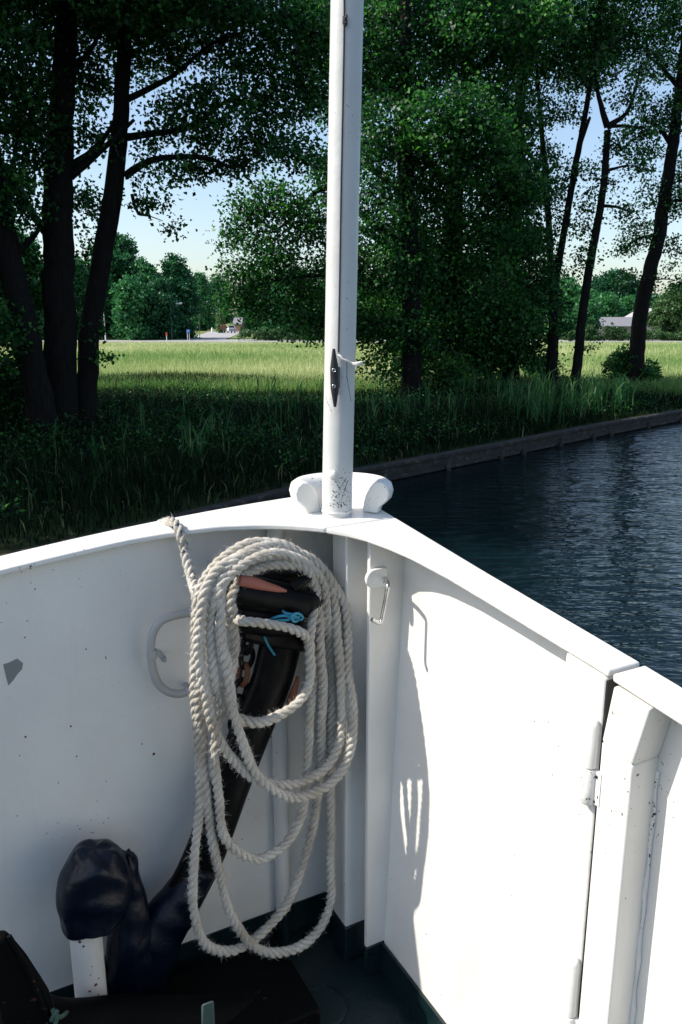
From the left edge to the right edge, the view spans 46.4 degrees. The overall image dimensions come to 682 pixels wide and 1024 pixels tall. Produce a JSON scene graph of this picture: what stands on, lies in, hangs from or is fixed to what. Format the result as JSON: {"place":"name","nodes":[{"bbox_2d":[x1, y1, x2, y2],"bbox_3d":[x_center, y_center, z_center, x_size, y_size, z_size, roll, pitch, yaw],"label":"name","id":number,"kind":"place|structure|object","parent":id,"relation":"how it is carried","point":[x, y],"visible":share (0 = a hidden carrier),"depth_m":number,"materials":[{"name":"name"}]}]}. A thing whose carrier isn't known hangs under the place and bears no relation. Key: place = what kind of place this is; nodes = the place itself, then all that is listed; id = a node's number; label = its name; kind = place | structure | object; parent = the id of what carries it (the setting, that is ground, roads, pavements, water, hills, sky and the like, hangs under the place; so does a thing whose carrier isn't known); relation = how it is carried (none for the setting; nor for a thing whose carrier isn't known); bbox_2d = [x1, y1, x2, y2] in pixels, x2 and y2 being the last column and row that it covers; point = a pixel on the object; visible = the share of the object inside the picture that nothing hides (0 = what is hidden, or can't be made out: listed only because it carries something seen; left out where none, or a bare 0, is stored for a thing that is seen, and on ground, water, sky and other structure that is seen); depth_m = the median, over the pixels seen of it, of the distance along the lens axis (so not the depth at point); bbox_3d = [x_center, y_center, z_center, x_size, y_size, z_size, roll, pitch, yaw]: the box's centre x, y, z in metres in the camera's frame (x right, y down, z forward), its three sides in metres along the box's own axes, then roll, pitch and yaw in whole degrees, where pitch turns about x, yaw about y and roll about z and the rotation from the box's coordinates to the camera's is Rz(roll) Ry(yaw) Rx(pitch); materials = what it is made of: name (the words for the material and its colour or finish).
{"place":"outdoors","nodes":[
{"label":"outdoors","id":0,"kind":"place"},
{"bbox_2d":[188,331,240,340],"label":"side road","id":1,"kind":"structure","parent":0,"point":[211,336],"depth_m":142.87,"materials":[{"name":"grey asphalt"}]},
{"bbox_2d":[224,326,235,332],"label":"car","id":2,"kind":"object","parent":1,"relation":"on","point":[230,328],"visible":0.84,"depth_m":183.79,"materials":[{"name":"white paint"}]},
{"bbox_2d":[232,318,245,330],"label":"house","id":3,"kind":"structure","parent":0,"point":[240,324],"depth_m":209.64,"materials":[{"name":"brick"}]},
{"bbox_2d":[0,341,681,397],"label":"meadow grass","id":4,"kind":"structure","parent":0,"point":[290,360],"depth_m":45.03,"materials":[{"name":"green plant"}]},
{"bbox_2d":[0,323,681,553],"bbox_3d":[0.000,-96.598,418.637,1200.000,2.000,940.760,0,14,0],"label":"ground","id":5,"kind":"structure","parent":0,"point":[15,547],"depth_m":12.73,"materials":[{"name":"green plant"}]},
{"bbox_2d":[0,281,10,337],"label":"tree","id":6,"kind":"object","parent":5,"relation":"on","point":[1,312],"visible":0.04,"depth_m":114.16,"materials":[{"name":"green plant"}]},
{"bbox_2d":[0,358,27,424],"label":"bush","id":7,"kind":"object","parent":5,"relation":"on","point":[12,399],"visible":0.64,"depth_m":20.25,"materials":[{"name":"green plant"}]},
{"bbox_2d":[0,224,43,339],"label":"tree","id":8,"kind":"object","parent":5,"relation":"on","point":[42,311],"visible":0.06,"depth_m":115.67,"materials":[{"name":"green plant"}]},
{"bbox_2d":[5,225,42,356],"bbox_3d":[-12.458,-8.818,17.177,8.941,15.142,9.426,5,14,20],"label":"alder tree","id":9,"kind":"object","parent":5,"relation":"on","point":[37,253],"visible":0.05,"depth_m":19.79,"materials":[{"name":"green plant"}]},
{"bbox_2d":[0,0,70,441],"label":"alder tree","id":10,"kind":"object","parent":5,"relation":"on","point":[18,295],"visible":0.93,"depth_m":17.64,"materials":[{"name":"green plant"}]},
{"bbox_2d":[73,256,88,336],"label":"tree","id":11,"kind":"object","parent":5,"relation":"on","point":[79,275],"visible":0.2,"depth_m":118.48,"materials":[{"name":"green plant"}]},
{"bbox_2d":[80,246,117,336],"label":"tree","id":12,"kind":"object","parent":5,"relation":"on","point":[107,314],"visible":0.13,"depth_m":121.36,"materials":[{"name":"green plant"}]},
{"bbox_2d":[0,0,215,430],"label":"alder tree","id":13,"kind":"object","parent":5,"relation":"on","point":[60,166],"visible":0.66,"depth_m":18.58,"materials":[{"name":"green plant"}]},
{"bbox_2d":[105,232,139,335],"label":"tree","id":14,"kind":"object","parent":5,"relation":"on","point":[125,254],"visible":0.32,"depth_m":122.32,"materials":[{"name":"green plant"}]},
{"bbox_2d":[108,271,158,339],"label":"tree","id":15,"kind":"object","parent":5,"relation":"on","point":[129,306],"visible":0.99,"depth_m":115.02,"materials":[{"name":"green plant"}]},
{"bbox_2d":[111,256,175,335],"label":"tree","id":16,"kind":"object","parent":5,"relation":"on","point":[144,272],"visible":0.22,"depth_m":121.25,"materials":[{"name":"green plant"}]},
{"bbox_2d":[141,275,188,339],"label":"tree","id":17,"kind":"object","parent":5,"relation":"on","point":[160,316],"visible":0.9,"depth_m":117.31,"materials":[{"name":"green plant"}]},
{"bbox_2d":[158,252,207,338],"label":"tree","id":18,"kind":"object","parent":5,"relation":"on","point":[177,272],"visible":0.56,"depth_m":125.72,"materials":[{"name":"green plant"}]},
{"bbox_2d":[13,0,367,428],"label":"alder tree","id":19,"kind":"object","parent":5,"relation":"on","point":[232,16],"visible":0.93,"depth_m":18.59,"materials":[{"name":"green plant"}]},
{"bbox_2d":[188,272,216,330],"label":"tree","id":20,"kind":"object","parent":5,"relation":"on","point":[206,322],"visible":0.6,"depth_m":221.47,"materials":[{"name":"green plant"}]},
{"bbox_2d":[215,312,225,332],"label":"tree","id":21,"kind":"object","parent":5,"relation":"on","point":[219,319],"visible":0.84,"depth_m":184.39,"materials":[{"name":"green plant"}]},
{"bbox_2d":[208,273,233,328],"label":"tree","id":22,"kind":"object","parent":5,"relation":"on","point":[218,278],"visible":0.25,"depth_m":277.46,"materials":[{"name":"green plant"}]},
{"bbox_2d":[228,273,272,330],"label":"tree","id":23,"kind":"object","parent":5,"relation":"on","point":[245,327],"visible":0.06,"depth_m":219.61,"materials":[{"name":"green plant"}]},
{"bbox_2d":[235,327,271,340],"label":"bush","id":24,"kind":"object","parent":5,"relation":"on","point":[257,333],"visible":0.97,"depth_m":113.74,"materials":[{"name":"green plant"}]},
{"bbox_2d":[261,327,299,340],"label":"bush","id":25,"kind":"object","parent":5,"relation":"on","point":[272,331],"visible":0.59,"depth_m":113.90,"materials":[{"name":"green plant"}]},
{"bbox_2d":[257,265,324,332],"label":"tree","id":26,"kind":"object","parent":5,"relation":"on","point":[288,322],"visible":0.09,"depth_m":141.66,"materials":[{"name":"green plant"}]},
{"bbox_2d":[291,329,320,340],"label":"bush","id":27,"kind":"object","parent":5,"relation":"on","point":[300,336],"visible":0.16,"depth_m":113.66,"materials":[{"name":"green plant"}]},
{"bbox_2d":[190,0,461,397],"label":"alder tree","id":28,"kind":"object","parent":5,"relation":"on","point":[407,256],"visible":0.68,"depth_m":25.01,"materials":[{"name":"green plant"}]},
{"bbox_2d":[5,335,659,339],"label":"verge grass","id":29,"kind":"structure","parent":5,"relation":"on","point":[160,338],"depth_m":117.98,"materials":[{"name":"green plant"}]},
{"bbox_2d":[304,267,363,333],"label":"tree","id":30,"kind":"object","parent":5,"relation":"on","point":[323,300],"visible":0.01,"depth_m":141.96,"materials":[{"name":"green plant"}]},
{"bbox_2d":[0,372,681,519],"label":"bank weeds","id":31,"kind":"object","parent":5,"relation":"on","point":[50,434],"visible":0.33,"depth_m":18.71,"materials":[{"name":"green plant"}]},
{"bbox_2d":[0,409,681,555],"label":"bank edging","id":32,"kind":"object","parent":5,"relation":"on","point":[414,466],"visible":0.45,"depth_m":18.93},
{"bbox_2d":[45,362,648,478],"bbox_3d":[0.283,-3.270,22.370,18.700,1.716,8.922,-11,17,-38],"label":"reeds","id":33,"kind":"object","parent":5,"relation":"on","point":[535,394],"visible":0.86,"depth_m":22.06,"materials":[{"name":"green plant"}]},
{"bbox_2d":[461,258,482,297],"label":"tree","id":34,"kind":"object","parent":5,"relation":"on","point":[467,280],"visible":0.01,"depth_m":140.51,"materials":[{"name":"green plant"}]},
{"bbox_2d":[357,0,597,392],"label":"alder tree","id":35,"kind":"object","parent":5,"relation":"on","point":[488,310],"visible":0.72,"depth_m":25.75,"materials":[{"name":"green plant"}]},
{"bbox_2d":[519,352,561,379],"bbox_3d":[8.167,-5.725,32.620,1.734,1.705,2.981,0,14,0],"label":"bush","id":36,"kind":"object","parent":5,"relation":"on","point":[527,373],"visible":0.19,"depth_m":31.95,"materials":[{"name":"green plant"}]},
{"bbox_2d":[513,40,593,383],"bbox_3d":[7.392,-11.350,29.005,3.715,14.556,2.396,3,14,12],"label":"alder tree","id":37,"kind":"object","parent":5,"relation":"on","point":[544,146],"visible":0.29,"depth_m":28.78,"materials":[{"name":"green plant"}]},
{"bbox_2d":[459,0,650,382],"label":"alder tree","id":38,"kind":"object","parent":5,"relation":"on","point":[550,284],"visible":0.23,"depth_m":28.29,"materials":[{"name":"green plant"}]},
{"bbox_2d":[540,272,605,339],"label":"tree","id":39,"kind":"object","parent":5,"relation":"on","point":[594,313],"visible":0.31,"depth_m":117.72,"materials":[{"name":"green plant"}]},
{"bbox_2d":[563,329,601,340],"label":"bush","id":40,"kind":"object","parent":5,"relation":"on","point":[574,332],"visible":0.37,"depth_m":112.28,"materials":[{"name":"green plant"}]},
{"bbox_2d":[585,324,598,340],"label":"bush","id":41,"kind":"object","parent":5,"relation":"on","point":[590,328],"visible":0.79,"depth_m":111.98,"materials":[{"name":"green plant"}]},
{"bbox_2d":[595,331,608,340],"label":"bush","id":42,"kind":"object","parent":5,"relation":"on","point":[602,336],"visible":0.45,"depth_m":112.68,"materials":[{"name":"green plant"}]},
{"bbox_2d":[543,40,676,393],"bbox_3d":[9.087,-9.598,27.475,4.112,11.850,2.178,0,14,0],"label":"alder tree","id":43,"kind":"object","parent":5,"relation":"on","point":[579,347],"visible":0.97,"depth_m":27.01,"materials":[{"name":"green plant"}]},
{"bbox_2d":[594,290,626,316],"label":"tree","id":44,"kind":"object","parent":5,"relation":"on","point":[611,304],"visible":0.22,"depth_m":167.81,"materials":[{"name":"green plant"}]},
{"bbox_2d":[540,0,681,386],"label":"alder tree","id":45,"kind":"object","parent":5,"relation":"on","point":[618,15],"visible":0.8,"depth_m":27.49,"materials":[{"name":"green plant"}]},
{"bbox_2d":[600,322,627,340],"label":"bush","id":46,"kind":"object","parent":5,"relation":"on","point":[612,332],"visible":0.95,"depth_m":112.06,"materials":[{"name":"green plant"}]},
{"bbox_2d":[617,331,630,340],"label":"bush","id":47,"kind":"object","parent":5,"relation":"on","point":[625,336],"visible":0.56,"depth_m":111.94,"materials":[{"name":"green plant"}]},
{"bbox_2d":[591,267,657,299],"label":"tree","id":48,"kind":"object","parent":5,"relation":"on","point":[598,283],"visible":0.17,"depth_m":216.81,"materials":[{"name":"green plant"}]},
{"bbox_2d":[616,294,635,315],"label":"tree","id":49,"kind":"object","parent":5,"relation":"on","point":[627,303],"visible":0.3,"depth_m":171.20,"materials":[{"name":"green plant"}]},
{"bbox_2d":[600,342,664,383],"bbox_3d":[11.789,-5.814,32.131,2.540,2.106,2.375,7,15,27],"label":"bush","id":50,"kind":"object","parent":5,"relation":"on","point":[618,358],"visible":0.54,"depth_m":31.65,"materials":[{"name":"green plant"}]},
{"bbox_2d":[598,0,681,382],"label":"alder tree","id":51,"kind":"object","parent":5,"relation":"on","point":[665,190],"visible":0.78,"depth_m":29.99,"materials":[{"name":"green plant"}]},
{"bbox_2d":[649,293,660,306],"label":"tree","id":52,"kind":"object","parent":5,"relation":"on","point":[652,300],"visible":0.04,"depth_m":211.49,"materials":[{"name":"green plant"}]},
{"bbox_2d":[646,329,665,340],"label":"bush","id":53,"kind":"object","parent":5,"relation":"on","point":[650,333],"visible":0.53,"depth_m":111.98,"materials":[{"name":"green plant"}]},
{"bbox_2d":[647,282,681,339],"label":"tree","id":54,"kind":"object","parent":5,"relation":"on","point":[665,314],"visible":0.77,"depth_m":114.21,"materials":[{"name":"green plant"}]},
{"bbox_2d":[658,331,681,340],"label":"bush","id":55,"kind":"object","parent":5,"relation":"on","point":[667,336],"visible":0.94,"depth_m":112.25,"materials":[{"name":"green plant"}]},
{"bbox_2d":[0,0,681,322],"label":"sky","id":56,"kind":"structure","parent":0,"point":[202,212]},
{"bbox_2d":[42,339,679,341],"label":"road","id":57,"kind":"structure","parent":0,"point":[225,340],"depth_m":114.29,"materials":[{"name":"grey asphalt"}]},
{"bbox_2d":[186,329,189,340],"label":"road sign","id":58,"kind":"object","parent":57,"relation":"on","point":[187,331],"visible":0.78,"depth_m":111.63,"materials":[{"name":"blue metal"}]},
{"bbox_2d":[381,421,681,686],"bbox_3d":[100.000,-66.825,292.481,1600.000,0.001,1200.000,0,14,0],"label":"water","id":59,"kind":"structure","parent":0,"point":[585,534],"depth_m":13.14,"materials":[{"name":"blue liquid"}]},
{"bbox_2d":[0,0,681,1023],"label":"ferry boat","id":60,"kind":"object","parent":59,"relation":"on","point":[508,820],"visible":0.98,"depth_m":1.67,"materials":[{"name":"white paint"}]},
{"bbox_2d":[56,838,133,940],"bbox_3d":[-0.516,0.784,1.668,0.152,0.196,0.128,0,14,0],"label":"bollard cover","id":61,"kind":"object","parent":60,"relation":"on","point":[94,891],"visible":1,"depth_m":1.62,"materials":[{"name":"fabric"}]},
{"bbox_2d":[106,848,157,993],"bbox_3d":[-0.469,0.908,1.748,0.122,0.366,0.104,0,14,0],"label":"fluke cover","id":62,"kind":"object","parent":60,"relation":"on","point":[129,961],"visible":0.68,"depth_m":1.72,"materials":[{"name":"fabric"}]},
{"bbox_2d":[0,568,325,1023],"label":"anchor","id":63,"kind":"object","parent":60,"relation":"on","point":[27,996],"visible":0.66,"depth_m":1.69,"materials":[{"name":"black paint"}]},
{"bbox_2d":[49,1008,68,1023],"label":"tie cord","id":64,"kind":"object","parent":63,"relation":"attached to","point":[55,1017],"visible":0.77,"depth_m":1.42,"materials":[{"name":"teal fabric"}]},
{"bbox_2d":[104,870,215,994],"bbox_3d":[-0.436,0.983,1.791,0.337,0.385,0.091,-7,15,-27],"label":"anchor sleeve","id":65,"kind":"object","parent":63,"relation":"attached to","point":[171,921],"visible":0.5,"depth_m":1.77,"materials":[{"name":"fabric"}]},
{"bbox_2d":[227,640,255,731],"bbox_3d":[-0.222,0.405,1.787,0.102,0.352,0.040,-7,15,-27],"label":"chain","id":66,"kind":"object","parent":63,"relation":"hanging from","point":[245,650],"visible":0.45,"depth_m":1.77,"materials":[{"name":"black paint"}]},
{"bbox_2d":[158,516,363,959],"bbox_3d":[-0.178,0.547,1.757,0.458,1.088,0.254,0,14,0],"label":"mooring rope","id":67,"kind":"object","parent":63,"relation":"hanging from","point":[227,566],"visible":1,"depth_m":1.71,"materials":[{"name":"white fabric"}]},
{"bbox_2d":[263,610,303,655],"bbox_3d":[-0.132,0.261,1.686,0.095,0.134,0.060,11,17,39],"label":"cord","id":68,"kind":"object","parent":63,"relation":"attached to","point":[293,616],"visible":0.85,"depth_m":1.65,"materials":[{"name":"blue fabric"}]},
{"bbox_2d":[338,0,364,367],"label":"halyard","id":69,"kind":"object","parent":60,"relation":"attached to","point":[359,363],"visible":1,"depth_m":1.59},
{"bbox_2d":[597,317,631,335],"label":"house","id":70,"kind":"structure","parent":0,"point":[624,322],"depth_m":147.31,"materials":[{"name":"white paint"}]},
{"bbox_2d":[625,308,652,330],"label":"house","id":71,"kind":"structure","parent":0,"point":[631,315],"depth_m":157.16,"materials":[{"name":"white"}]}
]}

